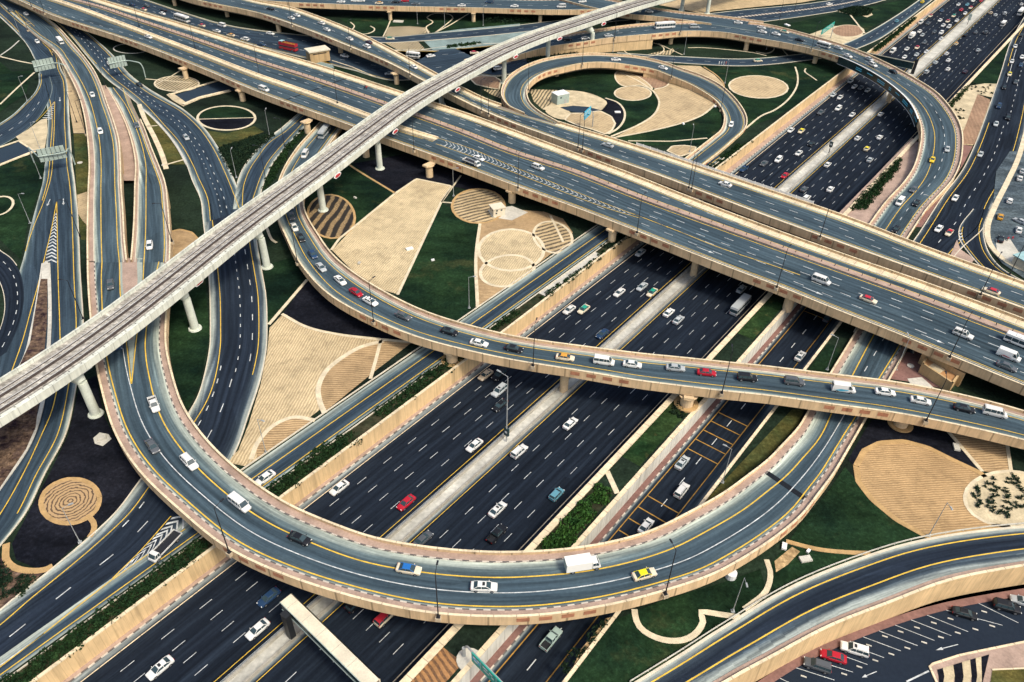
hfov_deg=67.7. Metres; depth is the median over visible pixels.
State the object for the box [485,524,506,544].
pickup truck
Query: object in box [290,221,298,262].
street lamp
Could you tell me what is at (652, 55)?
footpath
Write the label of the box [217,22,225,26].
van
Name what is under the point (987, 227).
footpath
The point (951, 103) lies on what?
hedge
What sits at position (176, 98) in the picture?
pavement
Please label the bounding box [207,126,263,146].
lawn
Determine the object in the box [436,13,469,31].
footpath
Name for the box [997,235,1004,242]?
sedan
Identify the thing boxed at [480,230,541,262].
sand field
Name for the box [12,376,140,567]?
mulch bed
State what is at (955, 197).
sedan
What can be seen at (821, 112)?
pickup truck
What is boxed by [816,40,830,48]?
minibus
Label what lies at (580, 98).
sand pad
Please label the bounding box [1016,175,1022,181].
sedan
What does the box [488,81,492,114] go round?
street lamp
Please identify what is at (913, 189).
sedan
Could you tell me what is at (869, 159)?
sedan
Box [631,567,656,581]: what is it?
sedan
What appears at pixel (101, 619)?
hedge
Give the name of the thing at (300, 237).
sedan
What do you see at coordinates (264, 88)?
van
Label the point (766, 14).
road
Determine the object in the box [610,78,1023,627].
ground
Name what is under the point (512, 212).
pavement
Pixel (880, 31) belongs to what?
road
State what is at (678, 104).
sand field
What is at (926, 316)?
road bridge
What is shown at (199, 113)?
footpath
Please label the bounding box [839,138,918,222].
pavement
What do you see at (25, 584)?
hedge
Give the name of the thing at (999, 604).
suv
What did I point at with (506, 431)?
street lamp
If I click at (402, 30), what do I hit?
planting bed
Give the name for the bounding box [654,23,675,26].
windows
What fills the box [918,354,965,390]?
walled enclosure
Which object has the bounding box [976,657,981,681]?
planting bed
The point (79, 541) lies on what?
street lamp
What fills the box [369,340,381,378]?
footpath
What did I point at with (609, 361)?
van
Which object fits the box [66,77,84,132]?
sand field
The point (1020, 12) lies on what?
coach
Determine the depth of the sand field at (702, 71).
379.00 m
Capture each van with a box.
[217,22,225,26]
[227,491,250,512]
[258,84,268,91]
[301,148,308,157]
[557,3,565,7]
[593,354,614,366]
[689,24,698,28]
[811,272,830,285]
[831,380,855,393]
[895,195,905,205]
[982,403,1007,418]
[996,345,1021,362]
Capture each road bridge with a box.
[0,0,128,261]
[10,0,1023,395]
[87,258,907,624]
[106,86,173,261]
[172,0,596,21]
[181,0,1023,317]
[277,121,1023,449]
[464,21,962,238]
[501,53,747,184]
[560,0,763,30]
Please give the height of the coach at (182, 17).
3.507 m
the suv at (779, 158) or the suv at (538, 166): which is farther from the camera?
the suv at (779, 158)
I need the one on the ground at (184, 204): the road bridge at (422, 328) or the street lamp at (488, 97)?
the road bridge at (422, 328)
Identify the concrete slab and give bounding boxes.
[93,433,110,445]
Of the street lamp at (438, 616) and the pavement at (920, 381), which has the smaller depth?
the street lamp at (438, 616)
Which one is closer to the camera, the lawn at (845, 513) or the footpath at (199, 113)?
the lawn at (845, 513)
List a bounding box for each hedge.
[0,404,38,474]
[0,538,208,681]
[0,560,12,599]
[6,573,36,597]
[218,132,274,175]
[261,129,304,188]
[265,463,311,496]
[293,441,331,475]
[305,446,342,471]
[329,432,352,452]
[373,309,520,416]
[380,357,463,418]
[446,41,479,47]
[482,14,552,23]
[526,51,576,62]
[538,482,611,549]
[539,249,605,300]
[560,618,607,674]
[600,233,630,248]
[670,401,685,418]
[705,143,740,168]
[711,139,752,169]
[837,5,872,15]
[848,157,902,210]
[871,16,916,51]
[948,85,969,106]
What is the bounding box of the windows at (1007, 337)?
[1005,335,1023,344]
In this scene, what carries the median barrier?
on the motorway at (200, 630)
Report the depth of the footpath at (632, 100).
351.74 m
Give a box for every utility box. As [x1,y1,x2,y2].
[97,433,105,440]
[725,570,736,580]
[781,542,786,550]
[798,555,812,562]
[952,443,960,450]
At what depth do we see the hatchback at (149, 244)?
226.89 m
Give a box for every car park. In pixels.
[775,598,1023,681]
[990,151,1023,277]
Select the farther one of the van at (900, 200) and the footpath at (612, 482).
the van at (900, 200)
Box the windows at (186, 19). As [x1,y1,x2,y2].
[174,15,189,20]
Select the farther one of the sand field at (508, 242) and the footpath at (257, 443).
the sand field at (508, 242)
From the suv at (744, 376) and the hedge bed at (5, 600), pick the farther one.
the suv at (744, 376)
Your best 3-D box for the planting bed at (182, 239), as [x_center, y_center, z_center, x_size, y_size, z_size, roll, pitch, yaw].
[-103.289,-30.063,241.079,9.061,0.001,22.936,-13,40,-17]
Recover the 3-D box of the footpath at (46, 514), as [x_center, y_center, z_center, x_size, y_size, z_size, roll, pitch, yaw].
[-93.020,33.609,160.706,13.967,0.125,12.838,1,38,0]
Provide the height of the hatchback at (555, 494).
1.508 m
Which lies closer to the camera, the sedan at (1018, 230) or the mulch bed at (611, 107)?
the sedan at (1018, 230)
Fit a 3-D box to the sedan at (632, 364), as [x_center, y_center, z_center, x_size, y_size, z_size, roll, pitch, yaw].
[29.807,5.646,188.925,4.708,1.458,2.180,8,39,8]
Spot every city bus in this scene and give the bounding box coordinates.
[317,123,330,138]
[729,293,750,316]
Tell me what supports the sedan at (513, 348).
on the road bridge at (422, 328)
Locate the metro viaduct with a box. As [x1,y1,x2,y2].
[0,0,710,427]
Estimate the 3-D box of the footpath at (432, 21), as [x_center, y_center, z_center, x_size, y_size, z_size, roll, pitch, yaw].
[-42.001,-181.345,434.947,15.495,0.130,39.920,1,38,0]
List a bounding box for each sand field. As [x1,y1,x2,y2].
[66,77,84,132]
[77,192,86,224]
[155,76,197,90]
[230,316,407,465]
[257,419,309,457]
[321,341,409,409]
[332,180,449,293]
[472,76,499,88]
[477,210,572,304]
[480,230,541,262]
[482,256,531,284]
[535,222,570,251]
[566,111,613,132]
[615,86,649,99]
[616,72,650,87]
[616,84,714,136]
[619,70,667,88]
[668,146,694,155]
[677,65,722,85]
[730,76,786,97]
[810,26,862,43]
[833,25,862,36]
[859,443,989,532]
[951,83,996,130]
[952,433,1008,471]
[962,102,989,144]
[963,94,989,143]
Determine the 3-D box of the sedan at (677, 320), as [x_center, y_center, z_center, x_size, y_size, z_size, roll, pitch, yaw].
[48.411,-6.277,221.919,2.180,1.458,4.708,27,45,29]
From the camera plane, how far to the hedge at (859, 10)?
469.53 m
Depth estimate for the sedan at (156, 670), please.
135.93 m
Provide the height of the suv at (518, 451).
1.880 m
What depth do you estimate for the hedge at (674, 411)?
185.30 m
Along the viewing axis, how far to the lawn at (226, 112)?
325.72 m
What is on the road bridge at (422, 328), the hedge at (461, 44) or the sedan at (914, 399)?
the sedan at (914, 399)
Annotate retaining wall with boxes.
[30,0,942,681]
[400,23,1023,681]
[562,321,842,681]
[722,564,1023,681]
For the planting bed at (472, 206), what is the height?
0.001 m
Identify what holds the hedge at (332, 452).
on the verge at (362, 427)
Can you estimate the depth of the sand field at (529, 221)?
254.95 m
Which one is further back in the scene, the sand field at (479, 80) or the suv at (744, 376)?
the sand field at (479, 80)
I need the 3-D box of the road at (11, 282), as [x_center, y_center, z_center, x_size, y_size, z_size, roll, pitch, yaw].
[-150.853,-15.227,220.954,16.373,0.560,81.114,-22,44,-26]
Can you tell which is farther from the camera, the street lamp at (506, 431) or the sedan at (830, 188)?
the sedan at (830, 188)
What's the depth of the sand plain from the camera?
477.77 m
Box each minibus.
[56,36,63,43]
[406,51,419,57]
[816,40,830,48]
[1003,330,1023,347]
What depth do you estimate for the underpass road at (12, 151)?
292.41 m
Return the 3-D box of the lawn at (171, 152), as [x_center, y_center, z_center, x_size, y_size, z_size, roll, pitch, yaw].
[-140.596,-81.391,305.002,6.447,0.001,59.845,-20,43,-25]
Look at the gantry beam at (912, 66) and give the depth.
391.09 m
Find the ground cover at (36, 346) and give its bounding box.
[0,258,47,486]
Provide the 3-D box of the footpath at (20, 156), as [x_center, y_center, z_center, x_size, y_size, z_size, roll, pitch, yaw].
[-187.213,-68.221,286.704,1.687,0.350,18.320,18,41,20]
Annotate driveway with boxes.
[560,106,598,112]
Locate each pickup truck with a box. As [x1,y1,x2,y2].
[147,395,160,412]
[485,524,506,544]
[539,626,562,652]
[739,165,748,171]
[817,109,824,114]
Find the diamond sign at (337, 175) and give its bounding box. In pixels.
[334,172,340,178]
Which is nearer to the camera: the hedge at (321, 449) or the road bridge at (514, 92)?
the hedge at (321, 449)
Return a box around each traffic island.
[16,118,47,149]
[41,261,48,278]
[60,62,68,76]
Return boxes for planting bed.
[172,230,195,255]
[309,195,353,236]
[385,26,429,35]
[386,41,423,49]
[411,647,458,681]
[453,190,502,221]
[483,89,500,97]
[530,89,557,107]
[650,48,673,54]
[937,668,943,681]
[943,665,954,681]
[953,662,963,681]
[962,660,971,681]
[967,472,1023,523]
[970,658,976,681]
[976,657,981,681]
[981,655,988,681]
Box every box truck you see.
[563,552,600,573]
[908,31,915,38]
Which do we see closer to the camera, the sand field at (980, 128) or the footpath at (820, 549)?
the footpath at (820, 549)
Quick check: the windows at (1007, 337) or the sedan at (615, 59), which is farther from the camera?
the sedan at (615, 59)
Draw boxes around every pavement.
[63,0,945,681]
[102,85,134,180]
[167,93,184,105]
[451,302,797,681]
[470,303,802,681]
[488,206,527,219]
[540,252,600,295]
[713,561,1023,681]
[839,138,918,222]
[891,351,940,387]
[908,377,933,387]
[916,145,972,226]
[931,643,1023,681]
[951,241,973,261]
[996,239,1018,261]
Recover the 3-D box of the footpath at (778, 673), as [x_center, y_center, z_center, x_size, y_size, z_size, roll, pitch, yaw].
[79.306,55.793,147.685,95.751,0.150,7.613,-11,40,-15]
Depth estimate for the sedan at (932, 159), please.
294.08 m
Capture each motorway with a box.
[72,0,983,681]
[250,0,1023,681]
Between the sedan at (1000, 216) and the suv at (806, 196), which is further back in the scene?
the suv at (806, 196)
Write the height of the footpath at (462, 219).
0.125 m
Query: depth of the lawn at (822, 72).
373.31 m
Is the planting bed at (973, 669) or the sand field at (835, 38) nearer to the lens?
the planting bed at (973, 669)
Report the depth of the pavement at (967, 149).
276.17 m
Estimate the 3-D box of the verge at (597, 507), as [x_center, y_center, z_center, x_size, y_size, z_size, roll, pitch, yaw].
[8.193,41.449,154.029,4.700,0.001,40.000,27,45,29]
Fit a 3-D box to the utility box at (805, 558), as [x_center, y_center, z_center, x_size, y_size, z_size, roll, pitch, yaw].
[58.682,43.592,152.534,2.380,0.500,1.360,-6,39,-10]
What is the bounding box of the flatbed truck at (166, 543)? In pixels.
[148,529,181,562]
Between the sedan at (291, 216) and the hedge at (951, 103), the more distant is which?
the hedge at (951, 103)
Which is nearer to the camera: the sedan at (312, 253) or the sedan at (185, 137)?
the sedan at (312, 253)
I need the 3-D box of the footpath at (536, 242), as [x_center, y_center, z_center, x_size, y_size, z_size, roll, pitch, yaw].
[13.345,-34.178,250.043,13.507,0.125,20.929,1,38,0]
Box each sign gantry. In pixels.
[28,145,75,164]
[31,57,69,73]
[107,55,145,77]
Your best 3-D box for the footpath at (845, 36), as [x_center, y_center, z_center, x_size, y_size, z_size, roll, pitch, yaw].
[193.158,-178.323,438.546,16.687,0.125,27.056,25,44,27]
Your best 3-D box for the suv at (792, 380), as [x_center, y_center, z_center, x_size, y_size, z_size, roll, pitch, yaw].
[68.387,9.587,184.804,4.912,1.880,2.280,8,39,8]
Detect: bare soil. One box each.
[573,617,610,666]
[775,547,799,571]
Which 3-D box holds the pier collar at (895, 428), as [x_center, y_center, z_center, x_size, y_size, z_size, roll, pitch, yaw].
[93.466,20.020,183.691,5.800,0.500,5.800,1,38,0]
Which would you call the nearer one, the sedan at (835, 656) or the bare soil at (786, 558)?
the sedan at (835, 656)
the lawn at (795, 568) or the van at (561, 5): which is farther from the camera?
the van at (561, 5)
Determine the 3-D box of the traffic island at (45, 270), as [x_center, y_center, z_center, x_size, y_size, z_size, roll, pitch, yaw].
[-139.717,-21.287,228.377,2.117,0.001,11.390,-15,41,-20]
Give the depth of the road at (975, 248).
253.47 m
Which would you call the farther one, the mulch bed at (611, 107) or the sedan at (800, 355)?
the mulch bed at (611, 107)
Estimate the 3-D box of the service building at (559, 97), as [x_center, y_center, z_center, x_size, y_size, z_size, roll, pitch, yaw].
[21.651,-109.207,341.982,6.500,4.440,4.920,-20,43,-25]
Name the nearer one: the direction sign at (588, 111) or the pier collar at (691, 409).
the pier collar at (691, 409)
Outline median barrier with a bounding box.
[220,0,997,681]
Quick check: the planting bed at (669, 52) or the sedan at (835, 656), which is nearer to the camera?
the sedan at (835, 656)
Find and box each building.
[551,89,569,104]
[1011,251,1023,268]
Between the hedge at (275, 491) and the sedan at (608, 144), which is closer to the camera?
the hedge at (275, 491)
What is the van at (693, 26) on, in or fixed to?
on the road bridge at (939, 127)
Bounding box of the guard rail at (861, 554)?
[630,522,1023,681]
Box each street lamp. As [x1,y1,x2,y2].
[58,279,84,319]
[59,199,80,236]
[62,502,81,543]
[152,203,172,241]
[214,498,231,553]
[257,419,267,453]
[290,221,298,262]
[369,276,375,322]
[435,560,440,618]
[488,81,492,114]
[496,369,508,441]
[531,317,537,366]
[636,192,646,232]
[663,538,676,595]
[720,344,732,393]
[720,444,731,483]
[731,578,747,612]
[775,244,791,287]
[819,196,834,237]
[826,334,838,369]
[896,332,909,369]
[924,371,946,421]
[926,502,952,536]
[948,311,972,357]
[979,251,1001,295]
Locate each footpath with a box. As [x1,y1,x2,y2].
[0,56,31,63]
[0,72,34,103]
[0,140,19,147]
[0,151,35,165]
[0,196,13,214]
[0,263,51,489]
[2,542,52,573]
[19,263,42,364]
[38,477,101,524]
[84,514,96,536]
[113,44,145,53]
[137,104,168,168]
[141,108,187,164]
[154,76,199,91]
[170,80,217,94]
[172,229,197,256]
[182,89,230,105]
[196,105,255,130]
[209,117,253,118]
[249,415,315,458]
[266,227,276,242]
[268,279,307,324]
[281,313,410,342]
[307,194,355,238]
[315,340,383,412]
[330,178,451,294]
[332,60,372,75]
[349,164,395,192]
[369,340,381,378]
[426,13,452,32]
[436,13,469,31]
[441,175,460,202]
[451,188,505,223]
[470,75,500,89]
[474,223,480,306]
[478,228,545,271]
[479,254,535,287]
[532,221,573,253]
[550,215,563,241]
[565,111,615,133]
[605,471,618,493]
[606,98,625,133]
[612,72,659,136]
[614,71,652,88]
[614,86,651,100]
[614,104,715,137]
[624,43,664,56]
[628,138,707,141]
[631,609,739,643]
[667,145,696,156]
[688,47,766,55]
[704,67,724,86]
[728,75,788,97]
[743,559,772,610]
[746,67,798,128]
[758,588,1023,681]
[786,539,870,554]
[832,25,863,36]
[839,11,864,32]
[853,439,1010,537]
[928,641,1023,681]
[947,432,983,471]
[963,470,1023,526]
[984,131,1023,270]
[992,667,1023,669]
[1005,445,1012,472]
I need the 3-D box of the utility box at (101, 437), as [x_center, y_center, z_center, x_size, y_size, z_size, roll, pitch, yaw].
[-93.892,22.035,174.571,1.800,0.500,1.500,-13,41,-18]
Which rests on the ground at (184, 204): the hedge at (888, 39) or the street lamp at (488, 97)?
the hedge at (888, 39)
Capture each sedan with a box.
[106,279,114,289]
[144,437,159,454]
[145,654,174,680]
[182,134,189,139]
[244,618,269,640]
[255,469,275,485]
[257,586,280,607]
[287,530,311,546]
[288,212,294,220]
[290,222,298,231]
[297,233,305,241]
[308,249,317,258]
[315,262,326,271]
[329,479,349,495]
[333,275,346,285]
[348,287,362,297]
[362,296,377,306]
[395,311,411,320]
[395,562,421,575]
[396,494,415,510]
[412,530,432,544]
[440,326,458,336]
[466,437,482,452]
[470,338,488,347]
[470,580,497,592]
[473,155,484,161]
[478,369,493,380]
[488,501,506,518]
[492,398,506,411]
[504,344,523,353]
[555,353,574,361]
[562,417,577,430]
[563,304,575,314]
[577,304,589,314]
[595,328,608,338]
[602,142,613,147]
[611,57,620,60]
[613,288,625,296]
[623,359,641,368]
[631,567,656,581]
[635,248,645,256]
[636,282,647,291]
[637,517,654,532]
[646,288,657,297]
[662,308,674,317]
[666,363,684,372]
[672,315,683,324]
[674,455,689,470]
[697,368,716,376]
[718,181,731,187]
[736,285,746,293]
[760,160,767,166]
[781,172,788,178]
[794,350,805,361]
[795,150,802,155]
[799,186,807,191]
[807,141,814,146]
[820,649,846,664]
[822,315,832,322]
[823,162,831,167]
[826,186,834,191]
[859,294,876,304]
[866,157,873,162]
[874,387,895,396]
[889,69,897,73]
[891,225,900,232]
[909,186,917,192]
[910,395,931,405]
[912,199,920,206]
[929,156,935,162]
[934,225,943,232]
[944,146,950,151]
[944,228,953,236]
[951,194,958,201]
[951,606,977,620]
[953,403,975,413]
[977,151,983,156]
[981,286,1000,295]
[996,360,1017,372]
[997,213,1004,220]
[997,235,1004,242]
[1009,594,1023,605]
[1012,217,1023,224]
[1015,226,1022,233]
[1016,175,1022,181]
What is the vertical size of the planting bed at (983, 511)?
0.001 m
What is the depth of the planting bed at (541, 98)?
347.76 m
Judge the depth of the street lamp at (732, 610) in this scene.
140.57 m
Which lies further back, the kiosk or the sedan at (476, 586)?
the kiosk
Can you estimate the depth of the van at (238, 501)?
151.03 m
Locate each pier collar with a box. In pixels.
[441,355,462,366]
[674,396,698,412]
[887,420,912,432]
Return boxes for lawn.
[0,62,32,110]
[0,156,43,258]
[74,134,88,239]
[145,113,184,163]
[169,279,209,409]
[199,106,253,117]
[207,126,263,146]
[264,257,306,321]
[309,164,392,247]
[333,66,362,77]
[341,11,559,36]
[399,203,477,320]
[532,69,721,144]
[568,569,764,681]
[622,396,700,465]
[696,59,843,126]
[706,409,804,500]
[737,294,784,338]
[771,545,864,594]
[776,0,913,33]
[790,467,919,551]
[808,344,843,372]
[971,44,1008,83]
[991,669,1023,681]
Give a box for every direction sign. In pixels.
[456,645,502,681]
[584,106,593,126]
[821,21,834,37]
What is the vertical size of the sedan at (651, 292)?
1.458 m
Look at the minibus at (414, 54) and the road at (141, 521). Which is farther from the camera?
the minibus at (414, 54)
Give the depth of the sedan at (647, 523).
162.55 m
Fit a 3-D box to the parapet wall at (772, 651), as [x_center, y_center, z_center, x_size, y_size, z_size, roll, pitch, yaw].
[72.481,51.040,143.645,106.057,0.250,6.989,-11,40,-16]
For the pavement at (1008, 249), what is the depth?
248.77 m
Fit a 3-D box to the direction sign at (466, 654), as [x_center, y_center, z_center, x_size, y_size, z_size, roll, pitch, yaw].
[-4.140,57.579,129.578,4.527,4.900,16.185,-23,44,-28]
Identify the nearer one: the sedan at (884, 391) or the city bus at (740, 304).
the sedan at (884, 391)
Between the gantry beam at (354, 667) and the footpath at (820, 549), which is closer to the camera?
the gantry beam at (354, 667)
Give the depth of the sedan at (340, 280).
216.36 m
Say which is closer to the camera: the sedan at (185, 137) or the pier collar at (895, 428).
the pier collar at (895, 428)
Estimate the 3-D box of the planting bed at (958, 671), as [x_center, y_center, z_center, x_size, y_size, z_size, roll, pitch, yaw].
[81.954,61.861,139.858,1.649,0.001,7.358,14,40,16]
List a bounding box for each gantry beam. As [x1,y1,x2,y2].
[280,593,380,681]
[865,52,918,73]
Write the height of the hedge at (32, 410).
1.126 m
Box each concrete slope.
[317,61,333,67]
[424,31,528,49]
[431,24,519,33]
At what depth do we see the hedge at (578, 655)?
136.31 m
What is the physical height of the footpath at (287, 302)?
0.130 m
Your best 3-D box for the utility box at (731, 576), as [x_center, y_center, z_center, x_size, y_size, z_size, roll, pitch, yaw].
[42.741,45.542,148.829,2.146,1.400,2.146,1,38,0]
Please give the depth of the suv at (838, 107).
353.24 m
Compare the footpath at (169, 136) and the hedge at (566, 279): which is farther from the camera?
the footpath at (169, 136)
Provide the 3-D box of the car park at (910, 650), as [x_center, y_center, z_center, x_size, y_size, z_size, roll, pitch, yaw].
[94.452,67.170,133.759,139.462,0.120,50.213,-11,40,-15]
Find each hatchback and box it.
[97,127,103,133]
[146,240,152,249]
[344,604,357,613]
[548,487,564,501]
[1006,198,1013,203]
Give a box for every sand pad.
[543,90,606,109]
[546,107,570,119]
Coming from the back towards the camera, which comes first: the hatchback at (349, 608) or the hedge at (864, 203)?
the hedge at (864, 203)
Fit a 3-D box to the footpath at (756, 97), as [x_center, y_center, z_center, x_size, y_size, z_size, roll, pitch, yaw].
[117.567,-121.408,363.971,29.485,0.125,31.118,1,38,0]
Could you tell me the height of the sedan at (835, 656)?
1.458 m
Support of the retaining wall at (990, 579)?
on the ground at (973, 385)
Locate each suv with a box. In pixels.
[179,452,198,470]
[363,43,370,48]
[373,612,394,627]
[491,367,507,380]
[491,382,506,397]
[493,66,501,70]
[510,444,527,459]
[531,162,544,170]
[562,36,571,40]
[673,482,689,498]
[737,371,757,382]
[774,155,782,162]
[783,375,804,386]
[802,194,810,199]
[803,656,831,674]
[835,105,841,110]
[840,641,868,657]
[868,61,877,66]
[952,326,973,339]
[992,597,1021,614]
[996,102,1001,108]
[1005,113,1010,120]
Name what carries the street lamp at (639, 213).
on the road bridge at (926, 316)
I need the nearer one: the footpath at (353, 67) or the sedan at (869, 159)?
the sedan at (869, 159)
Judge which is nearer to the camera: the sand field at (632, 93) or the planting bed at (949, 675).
the planting bed at (949, 675)
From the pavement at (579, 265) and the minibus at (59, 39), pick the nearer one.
the pavement at (579, 265)
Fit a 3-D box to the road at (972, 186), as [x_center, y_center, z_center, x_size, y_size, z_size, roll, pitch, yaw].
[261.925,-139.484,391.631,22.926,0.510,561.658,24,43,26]
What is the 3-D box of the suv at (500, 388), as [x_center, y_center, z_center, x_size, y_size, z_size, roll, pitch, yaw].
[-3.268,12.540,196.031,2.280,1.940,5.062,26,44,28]
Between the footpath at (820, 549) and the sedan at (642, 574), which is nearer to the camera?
the sedan at (642, 574)
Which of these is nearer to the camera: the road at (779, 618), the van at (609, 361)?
the road at (779, 618)
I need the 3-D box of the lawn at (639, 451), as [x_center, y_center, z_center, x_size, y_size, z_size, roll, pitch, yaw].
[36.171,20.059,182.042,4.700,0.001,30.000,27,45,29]
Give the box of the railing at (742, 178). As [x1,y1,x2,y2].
[636,142,813,202]
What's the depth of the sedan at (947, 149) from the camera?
300.34 m
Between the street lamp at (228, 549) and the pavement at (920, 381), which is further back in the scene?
the pavement at (920, 381)
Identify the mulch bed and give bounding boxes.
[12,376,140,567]
[199,118,253,128]
[284,282,402,339]
[353,153,507,198]
[602,98,622,126]
[848,420,975,467]
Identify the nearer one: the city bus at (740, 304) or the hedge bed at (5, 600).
the hedge bed at (5, 600)
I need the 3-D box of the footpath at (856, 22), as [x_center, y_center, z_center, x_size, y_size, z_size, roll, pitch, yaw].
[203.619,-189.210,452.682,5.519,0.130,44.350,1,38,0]
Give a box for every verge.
[6,161,720,681]
[535,482,613,549]
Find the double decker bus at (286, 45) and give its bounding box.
[278,39,297,51]
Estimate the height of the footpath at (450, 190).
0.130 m
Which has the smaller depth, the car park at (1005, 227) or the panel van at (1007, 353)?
the panel van at (1007, 353)
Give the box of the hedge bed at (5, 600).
[0,557,43,608]
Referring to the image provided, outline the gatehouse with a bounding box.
[304,45,329,62]
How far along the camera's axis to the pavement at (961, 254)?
246.03 m
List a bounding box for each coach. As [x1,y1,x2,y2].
[174,13,189,22]
[654,21,675,28]
[1016,7,1023,15]
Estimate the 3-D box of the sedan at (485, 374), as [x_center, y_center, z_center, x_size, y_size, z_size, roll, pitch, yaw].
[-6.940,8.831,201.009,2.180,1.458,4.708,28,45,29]
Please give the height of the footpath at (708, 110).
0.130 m
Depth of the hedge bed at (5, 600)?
144.85 m
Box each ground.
[0,0,1010,681]
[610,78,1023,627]
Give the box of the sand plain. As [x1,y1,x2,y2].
[660,0,811,13]
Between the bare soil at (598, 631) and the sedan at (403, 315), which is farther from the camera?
the sedan at (403, 315)
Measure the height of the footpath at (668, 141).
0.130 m
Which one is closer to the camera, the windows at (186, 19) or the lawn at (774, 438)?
the lawn at (774, 438)
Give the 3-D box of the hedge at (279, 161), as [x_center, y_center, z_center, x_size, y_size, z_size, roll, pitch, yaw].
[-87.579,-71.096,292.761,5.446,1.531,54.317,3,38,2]
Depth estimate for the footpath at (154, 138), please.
304.29 m
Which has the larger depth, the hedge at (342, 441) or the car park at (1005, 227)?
the car park at (1005, 227)
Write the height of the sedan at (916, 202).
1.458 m
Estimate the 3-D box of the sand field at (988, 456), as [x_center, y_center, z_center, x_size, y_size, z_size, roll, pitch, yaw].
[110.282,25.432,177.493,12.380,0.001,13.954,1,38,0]
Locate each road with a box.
[0,2,83,545]
[0,73,51,145]
[0,142,30,162]
[0,155,724,681]
[0,205,267,666]
[0,250,23,355]
[55,21,238,222]
[106,0,594,80]
[177,82,235,101]
[233,113,312,208]
[368,18,626,42]
[481,305,839,681]
[617,0,931,65]
[635,526,1023,681]
[710,0,883,21]
[853,18,1023,353]
[958,209,1022,280]
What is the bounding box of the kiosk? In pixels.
[489,202,505,216]
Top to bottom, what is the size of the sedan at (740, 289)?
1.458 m
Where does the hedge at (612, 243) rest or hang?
on the verge at (362, 427)
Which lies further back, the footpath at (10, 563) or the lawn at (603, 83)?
the lawn at (603, 83)
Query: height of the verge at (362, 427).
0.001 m
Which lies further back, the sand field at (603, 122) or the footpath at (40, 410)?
the sand field at (603, 122)
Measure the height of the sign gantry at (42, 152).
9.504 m
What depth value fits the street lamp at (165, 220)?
226.04 m
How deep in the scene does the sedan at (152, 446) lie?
163.09 m
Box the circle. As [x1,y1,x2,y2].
[44,481,96,520]

